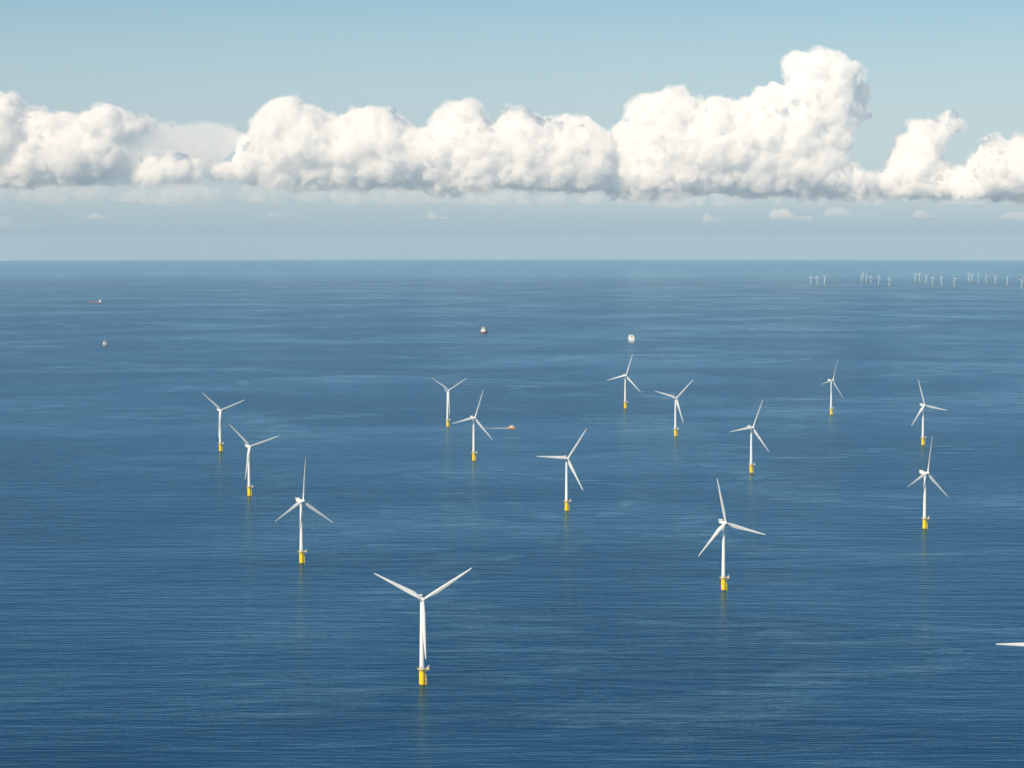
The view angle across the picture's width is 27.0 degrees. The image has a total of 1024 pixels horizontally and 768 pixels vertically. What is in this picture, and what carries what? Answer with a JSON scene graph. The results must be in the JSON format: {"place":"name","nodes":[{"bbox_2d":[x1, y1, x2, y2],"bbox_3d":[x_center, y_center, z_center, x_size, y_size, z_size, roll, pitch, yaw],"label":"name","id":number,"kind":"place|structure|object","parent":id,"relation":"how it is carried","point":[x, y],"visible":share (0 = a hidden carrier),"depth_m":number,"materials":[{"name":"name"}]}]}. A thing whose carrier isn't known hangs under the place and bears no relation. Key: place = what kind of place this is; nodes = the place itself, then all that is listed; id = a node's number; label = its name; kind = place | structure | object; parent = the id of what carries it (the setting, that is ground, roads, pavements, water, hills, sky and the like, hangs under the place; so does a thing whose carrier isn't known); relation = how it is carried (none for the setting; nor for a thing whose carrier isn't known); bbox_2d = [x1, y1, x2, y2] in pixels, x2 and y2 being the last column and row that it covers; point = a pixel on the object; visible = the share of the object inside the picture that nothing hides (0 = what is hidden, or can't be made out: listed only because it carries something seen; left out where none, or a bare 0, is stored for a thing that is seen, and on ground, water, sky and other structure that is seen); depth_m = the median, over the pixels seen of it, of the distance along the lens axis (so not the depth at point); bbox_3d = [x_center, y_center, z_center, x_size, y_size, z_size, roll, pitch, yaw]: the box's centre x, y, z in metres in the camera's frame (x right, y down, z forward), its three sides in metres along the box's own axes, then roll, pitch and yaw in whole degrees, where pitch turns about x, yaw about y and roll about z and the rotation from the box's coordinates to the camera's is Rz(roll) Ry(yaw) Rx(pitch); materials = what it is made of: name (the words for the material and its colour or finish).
{"place":"outdoors","nodes":[
{"label":"outdoors","id":0,"kind":"place"},
{"bbox_2d":[0,260,1023,767],"bbox_3d":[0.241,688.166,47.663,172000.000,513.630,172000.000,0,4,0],"label":"sea","id":1,"kind":"structure","parent":0,"point":[168,598],"depth_m":3333.15,"materials":[{"name":"liquid"}]},
{"bbox_2d":[204,394,243,450],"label":"wind turbine","id":2,"kind":"object","parent":1,"relation":"in","point":[219,431],"visible":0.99,"depth_m":4315.71,"materials":[{"name":"white paint"}]},
{"bbox_2d":[229,424,277,495],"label":"wind turbine","id":3,"kind":"object","parent":1,"relation":"in","point":[249,490],"visible":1,"depth_m":3566.84,"materials":[{"name":"white paint"}]},
{"bbox_2d":[275,458,332,563],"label":"wind turbine","id":4,"kind":"object","parent":1,"relation":"in","point":[299,501],"visible":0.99,"depth_m":2830.69,"materials":[{"name":"white paint"}]},
{"bbox_2d":[374,568,470,684],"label":"wind turbine","id":5,"kind":"object","parent":1,"relation":"in","point":[421,669],"visible":0.99,"depth_m":2059.40,"materials":[{"name":"white paint"}]},
{"bbox_2d":[433,378,466,426],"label":"wind turbine","id":6,"kind":"object","parent":1,"relation":"in","point":[448,402],"visible":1,"depth_m":4875.14,"materials":[{"name":"white paint"}]},
{"bbox_2d":[452,392,492,460],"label":"wind turbine","id":7,"kind":"object","parent":1,"relation":"in","point":[473,452],"visible":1,"depth_m":4129.98,"materials":[{"name":"white paint"}]},
{"bbox_2d":[481,327,487,333],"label":"cargo ship","id":8,"kind":"object","parent":1,"relation":"on","point":[483,331],"visible":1,"depth_m":9672.78,"materials":[{"name":"paint"}]},
{"bbox_2d":[537,428,586,510],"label":"wind turbine","id":9,"kind":"object","parent":1,"relation":"in","point":[566,501],"visible":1,"depth_m":3371.41,"materials":[{"name":"white paint"}]},
{"bbox_2d":[609,354,638,408],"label":"wind turbine","id":10,"kind":"object","parent":1,"relation":"in","point":[624,402],"visible":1,"depth_m":5393.59,"materials":[{"name":"white paint"}]},
{"bbox_2d":[628,334,634,341],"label":"passenger ship","id":11,"kind":"object","parent":1,"relation":"on","point":[631,338],"visible":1,"depth_m":8834.74,"materials":[{"name":"grey paint"}]},
{"bbox_2d":[656,380,692,435],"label":"wind turbine","id":12,"kind":"object","parent":1,"relation":"in","point":[674,428],"visible":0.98,"depth_m":4639.12,"materials":[{"name":"white paint"}]},
{"bbox_2d":[699,479,765,590],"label":"wind turbine","id":13,"kind":"object","parent":1,"relation":"in","point":[724,522],"visible":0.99,"depth_m":2611.89,"materials":[{"name":"white paint"}]},
{"bbox_2d":[730,400,767,472],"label":"wind turbine","id":14,"kind":"object","parent":1,"relation":"in","point":[751,464],"visible":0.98,"depth_m":3914.43,"materials":[{"name":"white paint"}]},
{"bbox_2d":[822,360,841,414],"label":"wind turbine","id":15,"kind":"object","parent":1,"relation":"in","point":[830,408],"visible":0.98,"depth_m":5200.55,"materials":[{"name":"white paint"}]},
{"bbox_2d":[908,435,947,528],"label":"wind turbine","id":16,"kind":"object","parent":1,"relation":"in","point":[924,474],"visible":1,"depth_m":3162.77,"materials":[{"name":"white paint"}]},
{"bbox_2d":[912,380,944,444],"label":"wind turbine","id":17,"kind":"object","parent":1,"relation":"in","point":[922,410],"visible":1,"depth_m":4437.67,"materials":[{"name":"white paint"}]},
{"bbox_2d":[996,643,1023,645],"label":"wind turbine","id":18,"kind":"object","parent":1,"relation":"in","point":[1015,644],"visible":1,"depth_m":1808.73,"materials":[{"name":"white paint"}]},
{"bbox_2d":[0,0,1023,260],"label":"sky","id":19,"kind":"structure","parent":0,"point":[130,129],"materials":[{"name":"blue"}]}
]}

